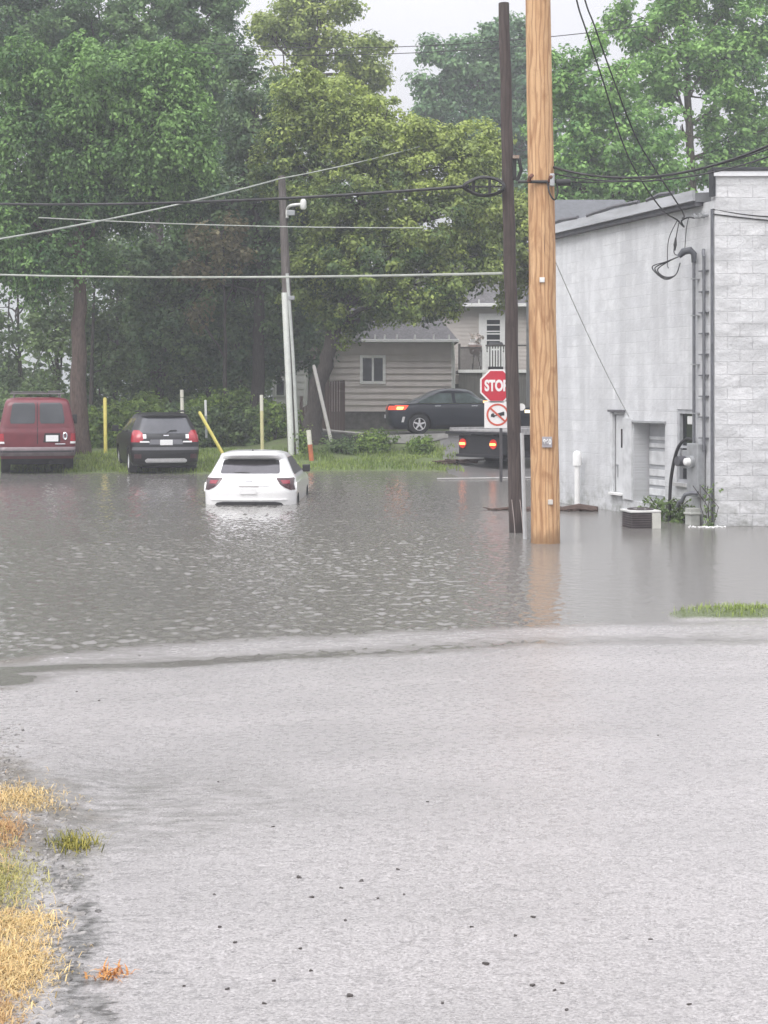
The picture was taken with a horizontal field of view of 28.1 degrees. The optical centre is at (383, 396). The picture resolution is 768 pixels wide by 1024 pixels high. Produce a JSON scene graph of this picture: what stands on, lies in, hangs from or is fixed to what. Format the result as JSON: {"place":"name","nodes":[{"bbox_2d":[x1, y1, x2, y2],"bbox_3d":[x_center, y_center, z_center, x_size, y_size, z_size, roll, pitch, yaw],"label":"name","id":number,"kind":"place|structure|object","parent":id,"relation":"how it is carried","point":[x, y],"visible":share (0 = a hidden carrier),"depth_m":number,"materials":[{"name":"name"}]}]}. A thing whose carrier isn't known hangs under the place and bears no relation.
{"place":"outdoors","nodes":[
{"label":"outdoors","id":0,"kind":"place"},
{"bbox_2d":[0,766,92,1023],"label":"dry grass","id":1,"kind":"structure","parent":0,"point":[19,970],"depth_m":5.13,"materials":[{"name":"plant"}]},
{"bbox_2d":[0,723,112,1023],"bbox_3d":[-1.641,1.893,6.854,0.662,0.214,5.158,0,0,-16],"label":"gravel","id":2,"kind":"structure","parent":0,"point":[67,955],"depth_m":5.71,"materials":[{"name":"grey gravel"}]},
{"bbox_2d":[0,400,465,473],"bbox_3d":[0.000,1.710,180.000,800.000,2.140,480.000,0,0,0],"label":"ground","id":3,"kind":"structure","parent":0,"point":[278,443],"depth_m":45.42,"materials":[{"name":"green plant"}]},
{"bbox_2d":[0,277,52,406],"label":"slim tree","id":4,"kind":"object","parent":3,"relation":"on","point":[12,378],"visible":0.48,"depth_m":59.60,"materials":[{"name":"green plant"}]},
{"bbox_2d":[0,391,76,472],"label":"parked van","id":5,"kind":"object","parent":3,"relation":"on","point":[37,430],"visible":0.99,"depth_m":41.42,"materials":[{"name":"red paint"}]},
{"bbox_2d":[0,380,102,422],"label":"bush","id":6,"kind":"object","parent":3,"relation":"on","point":[46,388],"visible":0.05,"depth_m":51.80,"materials":[{"name":"green plant"}]},
{"bbox_2d":[14,255,111,396],"bbox_3d":[-11.674,-2.335,55.759,3.256,7.722,4.036,0,0,0],"label":"slim tree","id":7,"kind":"object","parent":3,"relation":"on","point":[48,340],"visible":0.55,"depth_m":55.01,"materials":[{"name":"green plant"}]},
{"bbox_2d":[58,230,147,406],"bbox_3d":[-10.233,-2.284,55.061,3.389,7.634,4.124,0,0,0],"label":"slim tree","id":8,"kind":"object","parent":3,"relation":"on","point":[124,355],"visible":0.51,"depth_m":55.45,"materials":[{"name":"green plant"}]},
{"bbox_2d":[103,397,106,452],"bbox_3d":[-8.489,1.108,46.800,0.135,2.178,0.110,0,0,0],"label":"marker post","id":9,"kind":"object","parent":3,"relation":"on","point":[105,419],"visible":0.79,"depth_m":46.75,"materials":[{"name":"yellow plastic"}]},
{"bbox_2d":[88,405,124,448],"bbox_3d":[-9.387,0.985,49.707,2.236,1.846,1.858,0,0,0],"label":"bush","id":10,"kind":"object","parent":3,"relation":"on","point":[96,429],"visible":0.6,"depth_m":49.20,"materials":[{"name":"green plant"}]},
{"bbox_2d":[0,28,225,453],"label":"locust tree","id":11,"kind":"object","parent":3,"relation":"on","point":[53,122],"visible":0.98,"depth_m":46.13,"materials":[{"name":"green plant"}]},
{"bbox_2d":[68,239,168,413],"bbox_3d":[-10.104,-2.253,57.872,3.905,7.447,2.911,0,0,-30],"label":"slim tree","id":12,"kind":"object","parent":3,"relation":"on","point":[98,402],"visible":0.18,"depth_m":57.69,"materials":[{"name":"green plant"}]},
{"bbox_2d":[0,0,256,408],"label":"elm tree","id":13,"kind":"object","parent":3,"relation":"on","point":[183,21],"visible":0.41,"depth_m":58.96,"materials":[{"name":"green plant"}]},
{"bbox_2d":[101,389,168,443],"bbox_3d":[-7.986,0.824,50.534,3.312,2.155,2.505,0,0,0],"label":"bush","id":14,"kind":"object","parent":3,"relation":"on","point":[145,402],"visible":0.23,"depth_m":50.20,"materials":[{"name":"green plant"}]},
{"bbox_2d":[112,410,198,472],"bbox_3d":[-6.456,1.234,43.481,2.320,1.732,4.573,0,0,-16],"label":"parked suv","id":15,"kind":"object","parent":3,"relation":"on","point":[157,440],"visible":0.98,"depth_m":41.50,"materials":[{"name":"black paint"}]},
{"bbox_2d":[102,262,213,403],"bbox_3d":[-8.254,-1.752,57.018,4.373,6.462,3.966,0,0,-11],"label":"slim tree","id":16,"kind":"object","parent":3,"relation":"on","point":[176,385],"visible":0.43,"depth_m":57.09,"materials":[{"name":"green plant"}]},
{"bbox_2d":[180,390,183,412],"bbox_3d":[-6.229,0.933,47.500,0.160,2.303,0.110,0,0,0],"label":"marker stake","id":17,"kind":"object","parent":3,"relation":"on","point":[181,400],"visible":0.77,"depth_m":47.46,"materials":[{"name":"white plastic"}]},
{"bbox_2d":[161,401,232,447],"bbox_3d":[-6.442,0.990,49.998,3.059,1.741,2.212,0,0,0],"label":"bush","id":18,"kind":"object","parent":3,"relation":"on","point":[196,420],"visible":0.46,"depth_m":49.80,"materials":[{"name":"green plant"}]},
{"bbox_2d":[0,228,401,411],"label":"distant woods","id":19,"kind":"object","parent":3,"relation":"on","point":[268,393],"visible":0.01,"depth_m":75.71,"materials":[{"name":"green plant"}]},
{"bbox_2d":[204,400,207,437],"bbox_3d":[-5.702,0.711,49.200,0.114,1.219,0.080,0,0,0],"label":"marker stake","id":20,"kind":"object","parent":3,"relation":"on","point":[205,410],"visible":0.95,"depth_m":49.17,"materials":[{"name":"grey paint"}]},
{"bbox_2d":[73,42,339,408],"bbox_3d":[-6.139,-5.355,53.571,9.451,13.865,4.366,0,0,0],"label":"hackberry tree","id":21,"kind":"object","parent":3,"relation":"on","point":[261,339],"visible":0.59,"depth_m":52.96,"materials":[{"name":"green plant"}]},
{"bbox_2d":[198,411,223,453],"bbox_3d":[-4.859,1.328,44.600,1.074,1.830,0.096,0,0,0],"label":"marker post","id":22,"kind":"object","parent":3,"relation":"on","point":[210,432],"visible":0.79,"depth_m":44.56,"materials":[{"name":"yellow plastic"}]},
{"bbox_2d":[171,209,259,398],"bbox_3d":[-5.685,-2.368,51.304,3.010,8.060,2.107,0,0,-27],"label":"browning tree","id":23,"kind":"object","parent":3,"relation":"on","point":[228,252],"visible":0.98,"depth_m":51.36,"materials":[{"name":"green plant"}]},
{"bbox_2d":[184,384,254,445],"bbox_3d":[-5.353,0.758,51.101,2.909,2.343,2.470,0,0,0],"label":"bush","id":24,"kind":"object","parent":3,"relation":"on","point":[214,399],"visible":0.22,"depth_m":50.67,"materials":[{"name":"green plant"}]},
{"bbox_2d":[222,403,274,445],"bbox_3d":[-4.382,1.032,50.499,2.020,1.649,1.748,0,0,-12],"label":"bush","id":25,"kind":"object","parent":3,"relation":"on","point":[235,423],"visible":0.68,"depth_m":50.14,"materials":[{"name":"green plant"}]},
{"bbox_2d":[205,290,295,408],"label":"slim tree","id":26,"kind":"object","parent":3,"relation":"on","point":[267,381],"visible":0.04,"depth_m":59.90,"materials":[{"name":"green plant"}]},
{"bbox_2d":[260,395,263,448],"bbox_3d":[-3.699,1.056,46.600,0.147,2.230,0.110,0,0,0],"label":"marker post","id":27,"kind":"object","parent":3,"relation":"on","point":[261,424],"visible":0.89,"depth_m":46.56,"materials":[{"name":"plastic"}]},
{"bbox_2d":[249,398,303,442],"bbox_3d":[-3.520,0.800,50.145,1.823,1.548,1.335,0,0,0],"label":"bush","id":28,"kind":"object","parent":3,"relation":"on","point":[275,414],"visible":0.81,"depth_m":49.86,"materials":[{"name":"green plant"}]},
{"bbox_2d":[273,361,307,423],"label":"white cottage","id":29,"kind":"structure","parent":3,"relation":"on","point":[279,393],"depth_m":62.97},
{"bbox_2d":[275,379,284,395],"bbox_3d":[-4.250,-0.370,62.922,0.400,0.700,0.045,0,0,0],"label":"window","id":30,"kind":"structure","parent":29,"relation":"in","point":[279,390],"depth_m":62.90,"materials":[{"name":"white paint"}]},
{"bbox_2d":[278,175,306,455],"bbox_3d":[-2.729,-2.225,46.510,0.987,8.958,0.557,0,0,21],"label":"utility pole","id":31,"kind":"object","parent":3,"relation":"on","point":[285,212],"visible":0.93,"depth_m":46.39,"materials":[{"name":"grey wood"}]},
{"bbox_2d":[0,178,280,239],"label":"overhead cable","id":32,"kind":"object","parent":31,"relation":"attached to","point":[132,213],"visible":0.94,"depth_m":39.49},
{"bbox_2d":[38,217,421,227],"bbox_3d":[-4.375,-5.073,45.000,11.230,0.152,0.036,0,0,-10],"label":"overhead cable","id":33,"kind":"object","parent":31,"relation":"attached to","point":[227,225],"visible":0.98,"depth_m":44.94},
{"bbox_2d":[281,146,419,178],"bbox_3d":[-1.016,-7.133,46.750,4.296,1.111,0.036,0,0,-9],"label":"overhead cable","id":34,"kind":"object","parent":31,"relation":"attached to","point":[347,164],"visible":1,"depth_m":46.71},
{"bbox_2d":[290,425,313,455],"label":"bush","id":35,"kind":"object","parent":3,"relation":"on","point":[303,446],"visible":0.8,"depth_m":46.37,"materials":[{"name":"green plant"}]},
{"bbox_2d":[300,396,306,433],"bbox_3d":[-2.428,0.815,50.970,0.742,1.715,0.140,0,0,0],"label":"board fence","id":36,"kind":"object","parent":3,"relation":"on","point":[303,409],"visible":0.2,"depth_m":50.91,"materials":[{"name":"wood"}]},
{"bbox_2d":[306,430,313,460],"bbox_3d":[-2.168,1.603,45.400,0.265,1.246,0.140,0,0,0],"label":"utility marker","id":37,"kind":"object","parent":3,"relation":"on","point":[310,446],"visible":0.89,"depth_m":45.34,"materials":[{"name":"orange plastic"}]},
{"bbox_2d":[243,0,398,420],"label":"poplar tree","id":38,"kind":"object","parent":3,"relation":"on","point":[294,23],"visible":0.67,"depth_m":65.59,"materials":[{"name":"green plant"}]},
{"bbox_2d":[312,365,331,441],"bbox_3d":[-1.821,0.544,47.600,0.800,3.085,0.110,0,0,0],"label":"leaning pipe","id":39,"kind":"object","parent":3,"relation":"on","point":[321,400],"visible":0.79,"depth_m":47.56,"materials":[{"name":"grey metal"}]},
{"bbox_2d":[322,380,344,433],"bbox_3d":[-1.666,0.516,50.670,0.759,2.129,0.140,0,0,0],"label":"board fence","id":40,"kind":"object","parent":3,"relation":"on","point":[339,405],"visible":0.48,"depth_m":50.60,"materials":[{"name":"wood"}]},
{"bbox_2d":[318,433,359,454],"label":"bush","id":41,"kind":"object","parent":3,"relation":"on","point":[344,446],"visible":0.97,"depth_m":46.64,"materials":[{"name":"green plant"}]},
{"bbox_2d":[321,429,363,443],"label":"retaining wall","id":42,"kind":"structure","parent":3,"relation":"on","point":[337,434],"depth_m":48.30,"materials":[{"name":"concrete"}]},
{"bbox_2d":[353,426,400,452],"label":"bush","id":43,"kind":"object","parent":3,"relation":"on","point":[375,441],"visible":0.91,"depth_m":46.97,"materials":[{"name":"green plant"}]},
{"bbox_2d":[244,60,528,444],"bbox_3d":[0.571,-4.549,48.211,9.791,12.108,4.950,0,0,-7],"label":"maple tree","id":44,"kind":"object","parent":3,"relation":"on","point":[339,124],"visible":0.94,"depth_m":47.52,"materials":[{"name":"green plant"}]},
{"bbox_2d":[330,307,458,429],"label":"house","id":45,"kind":"structure","parent":3,"relation":"on","point":[379,370],"depth_m":54.47,"materials":[{"name":"beige wood"}]},
{"bbox_2d":[360,355,385,383],"bbox_3d":[-0.397,-0.965,54.440,0.908,1.022,0.060,0,0,0],"label":"window","id":46,"kind":"structure","parent":45,"relation":"in","point":[372,367],"depth_m":54.44,"materials":[{"name":"white glass"}]},
{"bbox_2d":[363,433,447,443],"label":"curb wall","id":47,"kind":"structure","parent":3,"relation":"on","point":[436,437],"depth_m":48.25,"materials":[{"name":"concrete"}]},
{"bbox_2d":[403,434,437,453],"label":"bush","id":48,"kind":"object","parent":3,"relation":"on","point":[422,445],"visible":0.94,"depth_m":46.66,"materials":[{"name":"green plant"}]},
{"bbox_2d":[432,458,484,464],"bbox_3d":[2.125,1.870,43.998,1.500,0.230,0.597,0,0,0],"label":"brush pile","id":49,"kind":"object","parent":3,"relation":"on","point":[455,461],"visible":0.98,"depth_m":43.88,"materials":[{"name":"grey"}]},
{"bbox_2d":[406,266,525,406],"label":"beige house","id":50,"kind":"structure","parent":3,"relation":"on","point":[481,317],"depth_m":60.93,"materials":[{"name":"beige wood"}]},
{"bbox_2d":[479,313,504,369],"bbox_3d":[4.334,-2.186,60.933,1.144,2.237,0.086,0,0,0],"label":"door","id":51,"kind":"structure","parent":50,"relation":"in","point":[491,325],"depth_m":60.92,"materials":[{"name":"white paint"}]},
{"bbox_2d":[487,342,503,369],"bbox_3d":[4.346,-1.575,59.800,1.240,1.105,0.500,0,0,0],"label":"porch railing","id":52,"kind":"object","parent":50,"relation":"on","point":[495,343],"visible":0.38,"depth_m":59.60,"materials":[{"name":"white wood"}]},
{"bbox_2d":[400,10,580,215],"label":"oak tree","id":53,"kind":"object","parent":3,"relation":"on","point":[472,87],"visible":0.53,"depth_m":87.26,"materials":[{"name":"green plant"}]},
{"bbox_2d":[480,369,506,481],"bbox_3d":[2.743,1.013,37.429,0.808,3.365,0.082,0,0,0],"label":"stop sign","id":54,"kind":"object","parent":3,"relation":"on","point":[493,387],"visible":0.82,"depth_m":37.39,"materials":[{"name":"red metal"}]},
{"bbox_2d":[498,2,524,532],"bbox_3d":[1.962,-1.376,23.543,0.415,9.318,0.234,0,0,0],"label":"utility pole","id":55,"kind":"object","parent":3,"relation":"on","point":[515,407],"visible":0.91,"depth_m":23.47,"materials":[{"name":"brown wood"}]},
{"bbox_2d":[0,272,503,277],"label":"overhead cable","id":56,"kind":"object","parent":55,"relation":"attached to","point":[407,275],"visible":1,"depth_m":27.44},
{"bbox_2d":[453,143,630,265],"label":"walnut tree","id":57,"kind":"object","parent":3,"relation":"on","point":[516,183],"visible":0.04,"depth_m":81.30,"materials":[{"name":"green plant"}]},
{"bbox_2d":[518,0,570,543],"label":"utility pole","id":58,"kind":"object","parent":3,"relation":"on","point":[541,181],"visible":1,"depth_m":21.73,"materials":[{"name":"brown wood"}]},
{"bbox_2d":[556,263,628,415],"bbox_3d":[3.395,-0.823,24.666,0.012,2.377,5.788,0,0,20],"label":"guy wire","id":59,"kind":"object","parent":58,"relation":"attached to","point":[588,336],"visible":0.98,"depth_m":24.16,"materials":[{"name":"grey metal"}]},
{"bbox_2d":[576,0,677,220],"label":"service drop","id":60,"kind":"object","parent":58,"relation":"attached to","point":[613,113],"visible":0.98,"depth_m":23.95,"materials":[{"name":"black rubber"}]},
{"bbox_2d":[584,0,684,218],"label":"service drop","id":61,"kind":"object","parent":58,"relation":"attached to","point":[625,110],"visible":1,"depth_m":23.78,"materials":[{"name":"black rubber"}]},
{"bbox_2d":[553,144,767,178],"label":"overhead cable","id":62,"kind":"object","parent":58,"relation":"attached to","point":[682,172],"visible":1,"depth_m":19.86,"materials":[{"name":"black rubber"}]},
{"bbox_2d":[554,156,767,181],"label":"overhead cable","id":63,"kind":"object","parent":58,"relation":"attached to","point":[668,178],"visible":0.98,"depth_m":20.63,"materials":[{"name":"black rubber"}]},
{"bbox_2d":[571,149,767,182],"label":"overhead cable","id":64,"kind":"object","parent":58,"relation":"attached to","point":[657,177],"visible":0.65,"depth_m":20.87,"materials":[{"name":"black rubber"}]},
{"bbox_2d":[524,200,626,407],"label":"slate house","id":65,"kind":"structure","parent":3,"relation":"on","point":[571,208],"depth_m":49.18,"materials":[{"name":"grey"}]},
{"bbox_2d":[518,34,696,205],"bbox_3d":[8.311,-6.152,57.115,7.052,14.724,4.093,0,0,0],"label":"ash tree","id":66,"kind":"object","parent":3,"relation":"on","point":[586,110],"visible":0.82,"depth_m":56.53,"materials":[{"name":"green plant"}]},
{"bbox_2d":[555,167,767,525],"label":"block building","id":67,"kind":"structure","parent":3,"relation":"on","point":[634,309],"depth_m":26.31,"materials":[{"name":"concrete"}]},
{"bbox_2d":[573,451,581,503],"bbox_3d":[3.660,1.800,29.078,0.166,1.560,0.170,0,0,0],"label":"vent pipe","id":68,"kind":"object","parent":67,"relation":"attached to","point":[577,459],"visible":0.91,"depth_m":29.03,"materials":[{"name":"white plastic"}]},
{"bbox_2d":[616,415,623,492],"bbox_3d":[4.299,1.055,27.845,0.100,1.450,0.385,0,0,-19],"label":"door","id":69,"kind":"structure","parent":67,"relation":"in","point":[619,418],"depth_m":27.89,"materials":[{"name":"metal"}]},
{"bbox_2d":[649,423,664,501],"bbox_3d":[4.917,1.160,26.867,0.067,1.380,1.105,0,0,-19],"label":"panel door","id":70,"kind":"structure","parent":67,"relation":"in","point":[656,431],"depth_m":27.09,"materials":[{"name":"white metal"}]},
{"bbox_2d":[652,247,699,442],"bbox_3d":[4.786,-0.839,25.227,0.784,3.238,0.139,0,0,14],"label":"service mast","id":71,"kind":"object","parent":67,"relation":"attached to","point":[686,251],"visible":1,"depth_m":25.14,"materials":[{"name":"grey metal"}]},
{"bbox_2d":[667,216,694,267],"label":"drop leads","id":72,"kind":"object","parent":71,"relation":"attached to","point":[675,240],"visible":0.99,"depth_m":25.43,"materials":[{"name":"black rubber"}]},
{"bbox_2d":[673,409,691,486],"bbox_3d":[5.046,0.855,25.616,0.190,1.290,0.590,0,0,-19],"label":"window","id":73,"kind":"structure","parent":67,"relation":"in","point":[684,415],"depth_m":25.78,"materials":[{"name":"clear glass"}]},
{"bbox_2d":[676,491,700,524],"bbox_3d":[4.986,1.903,25.071,0.272,0.754,0.453,0,0,-19],"label":"gas riser","id":74,"kind":"object","parent":67,"relation":"attached to","point":[692,515],"visible":0.82,"depth_m":24.96,"materials":[{"name":"grey metal"}]},
{"bbox_2d":[674,443,704,496],"bbox_3d":[4.990,1.195,25.158,0.290,0.870,0.560,0,0,-19],"label":"electric meter","id":75,"kind":"object","parent":67,"relation":"attached to","point":[691,459],"visible":0.97,"depth_m":24.98,"materials":[{"name":"grey paint"}]},
{"bbox_2d":[668,437,691,520],"bbox_3d":[4.928,1.423,25.442,0.071,1.515,0.587,0,0,-35],"label":"black hose","id":76,"kind":"object","parent":75,"relation":"attached to","point":[672,470],"visible":0.9,"depth_m":25.61,"materials":[{"name":"rubber"}]},
{"bbox_2d":[693,212,707,218],"bbox_3d":[5.141,-2.948,24.982,0.117,0.097,0.310,0,0,-19],"label":"insulator row","id":77,"kind":"object","parent":67,"relation":"attached to","point":[701,215],"visible":1,"depth_m":24.93,"materials":[{"name":"white ceramic"}]},
{"bbox_2d":[698,249,708,450],"bbox_3d":[5.177,-0.762,24.958,0.095,3.285,0.240,0,0,-19],"label":"conduit pipe","id":78,"kind":"object","parent":67,"relation":"attached to","point":[703,354],"visible":1,"depth_m":24.88,"materials":[{"name":"grey metal"}]},
{"bbox_2d":[693,483,723,525],"bbox_3d":[5.175,1.798,24.582,0.525,0.868,0.446,0,0,-45],"label":"wall weed","id":79,"kind":"object","parent":67,"relation":"attached to","point":[708,520],"depth_m":24.65,"materials":[{"name":"green plant"}]},
{"bbox_2d":[710,209,712,522],"bbox_3d":[5.277,-0.320,24.717,0.044,5.400,0.044,0,0,-41],"label":"corner pipe","id":80,"kind":"object","parent":67,"relation":"attached to","point":[711,350],"visible":0.79,"depth_m":24.70,"materials":[{"name":"grey metal"}]},
{"bbox_2d":[713,213,767,220],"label":"wall wire","id":81,"kind":"object","parent":67,"relation":"attached to","point":[740,217],"depth_m":24.68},
{"bbox_2d":[713,209,767,216],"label":"wall wire","id":82,"kind":"object","parent":67,"relation":"attached to","point":[743,214],"depth_m":24.69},
{"bbox_2d":[584,0,767,195],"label":"cottonwood tree","id":83,"kind":"object","parent":3,"relation":"on","point":[716,79],"visible":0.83,"depth_m":60.29,"materials":[{"name":"green plant"}]},
{"bbox_2d":[0,185,468,205],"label":"overhead cable","id":84,"kind":"object","parent":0,"point":[266,199],"visible":1,"depth_m":26.44,"materials":[{"name":"black rubber"}]},
{"bbox_2d":[462,176,505,196],"bbox_3d":[1.520,-3.202,23.374,0.665,0.333,0.117,0,0,0],"label":"cable storage hoop","id":85,"kind":"object","parent":84,"relation":"hanging from","point":[489,187],"visible":1,"depth_m":23.36,"materials":[{"name":"black metal"}]},
{"bbox_2d":[192,45,525,55],"bbox_3d":[-0.825,-8.832,39.000,10.694,1.182,0.020,0,0,34],"label":"overhead cable","id":86,"kind":"object","parent":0,"point":[357,54],"visible":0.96,"depth_m":38.82,"materials":[{"name":"grey rubber"}]},
{"bbox_2d":[0,607,767,1023],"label":"road","id":87,"kind":"structure","parent":0,"point":[588,819],"depth_m":6.70,"materials":[{"name":"grey asphalt"}]},
{"bbox_2d":[0,825,81,937],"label":"verge grass","id":88,"kind":"structure","parent":87,"relation":"on","point":[9,875],"depth_m":5.87,"materials":[{"name":"plant"}]},
{"bbox_2d":[44,827,112,855],"bbox_3d":[-1.267,1.830,6.395,0.327,0.109,0.390,0,0,0],"label":"weed tuft","id":89,"kind":"object","parent":87,"relation":"on","point":[72,844],"visible":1,"depth_m":6.38,"materials":[{"name":"green plant"}]},
{"bbox_2d":[83,957,134,982],"bbox_3d":[-0.853,1.794,4.801,0.162,0.042,0.166,0,0,19],"label":"straw scrap","id":90,"kind":"object","parent":87,"relation":"on","point":[107,972],"visible":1,"depth_m":4.80,"materials":[{"name":"orange plant"}]},
{"bbox_2d":[0,470,767,685],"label":"water","id":91,"kind":"structure","parent":0,"point":[94,561],"depth_m":18.96,"materials":[{"name":"liquid"}]},
{"bbox_2d":[204,449,309,505],"bbox_3d":[-2.556,1.815,31.683,2.000,1.600,4.494,0,0,1],"label":"flooded car","id":92,"kind":"object","parent":91,"relation":"in","point":[256,477],"visible":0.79,"depth_m":29.67,"materials":[{"name":"white paint"}]},
{"bbox_2d":[520,433,526,538],"bbox_3d":[2.050,1.555,22.486,0.117,2.052,0.060,0,0,0],"label":"riser pipe","id":93,"kind":"object","parent":91,"relation":"in","point":[522,450],"visible":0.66,"depth_m":22.46,"materials":[{"name":"grey metal"}]},
{"bbox_2d":[483,504,597,511],"bbox_3d":[2.863,2.030,28.120,2.075,0.164,0.716,0,0,0],"label":"drift line","id":94,"kind":"object","parent":91,"relation":"on","point":[579,507],"visible":0.61,"depth_m":27.94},
{"bbox_2d":[620,507,660,528],"bbox_3d":[4.085,2.177,24.470,0.515,0.805,0.518,0,0,-10],"label":"air conditioner","id":95,"kind":"object","parent":91,"relation":"in","point":[640,518],"visible":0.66,"depth_m":24.25,"materials":[{"name":"grey metal"}]},
{"bbox_2d":[638,495,662,514],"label":"wall weed","id":96,"kind":"object","parent":91,"relation":"in","point":[647,501],"depth_m":26.32,"materials":[{"name":"green plant"}]},
{"bbox_2d":[655,497,682,522],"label":"wall weed","id":97,"kind":"object","parent":91,"relation":"in","point":[661,504],"depth_m":25.76,"materials":[{"name":"green plant"}]},
{"bbox_2d":[667,498,695,522],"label":"wall weed","id":98,"kind":"object","parent":91,"relation":"in","point":[677,514],"depth_m":25.38,"materials":[{"name":"green plant"}]},
{"bbox_2d":[688,525,725,527],"bbox_3d":[5.142,2.073,24.479,0.629,0.036,0.308,0,0,0],"label":"foam","id":99,"kind":"object","parent":91,"relation":"on","point":[717,526],"visible":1,"depth_m":24.44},
{"bbox_2d":[0,0,767,398],"label":"sky","id":100,"kind":"structure","parent":0,"point":[401,21],"materials":[{"name":"white"}]},
{"bbox_2d":[355,431,470,443],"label":"cross street","id":101,"kind":"structure","parent":0,"point":[427,432],"depth_m":51.03,"materials":[{"name":"grey asphalt"}]},
{"bbox_2d":[384,388,529,433],"bbox_3d":[2.515,0.465,50.873,4.983,1.520,2.260,0,0,-4],"label":"dark sedan","id":102,"kind":"object","parent":101,"relation":"on","point":[446,408],"visible":0.8,"depth_m":49.97,"materials":[{"name":"blue paint"}]},
{"bbox_2d":[192,25,646,47],"bbox_3d":[0.279,-8.956,38.000,13.650,1.496,0.020,0,0,36],"label":"overhead cable","id":103,"kind":"object","parent":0,"point":[413,46],"visible":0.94,"depth_m":37.84,"materials":[{"name":"grey rubber"}]},
{"bbox_2d":[464,332,483,369],"bbox_3d":[3.533,-1.753,59.469,0.705,1.468,0.766,0,0,43],"label":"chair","id":104,"kind":"object","parent":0,"point":[477,340],"visible":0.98,"depth_m":59.38,"materials":[{"name":"white wood"}]},
{"bbox_2d":[440,438,530,477],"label":"side street","id":105,"kind":"structure","parent":0,"point":[483,469],"depth_m":43.48,"materials":[{"name":"grey asphalt"}]},
{"bbox_2d":[437,477,530,478],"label":"curb","id":106,"kind":"structure","parent":105,"relation":"on","point":[482,478],"depth_m":38.80,"materials":[{"name":"grey concrete"}]},
{"bbox_2d":[445,426,529,461],"bbox_3d":[5.953,0.930,45.945,8.860,2.220,2.500,0,0,-40],"label":"flatbed truck","id":107,"kind":"object","parent":105,"relation":"on","point":[481,442],"visible":0.2,"depth_m":43.16,"materials":[{"name":"metal"}]},
{"bbox_2d":[670,599,767,619],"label":"kerb grass","id":108,"kind":"structure","parent":0,"point":[738,605],"depth_m":14.68,"materials":[{"name":"green plant"}]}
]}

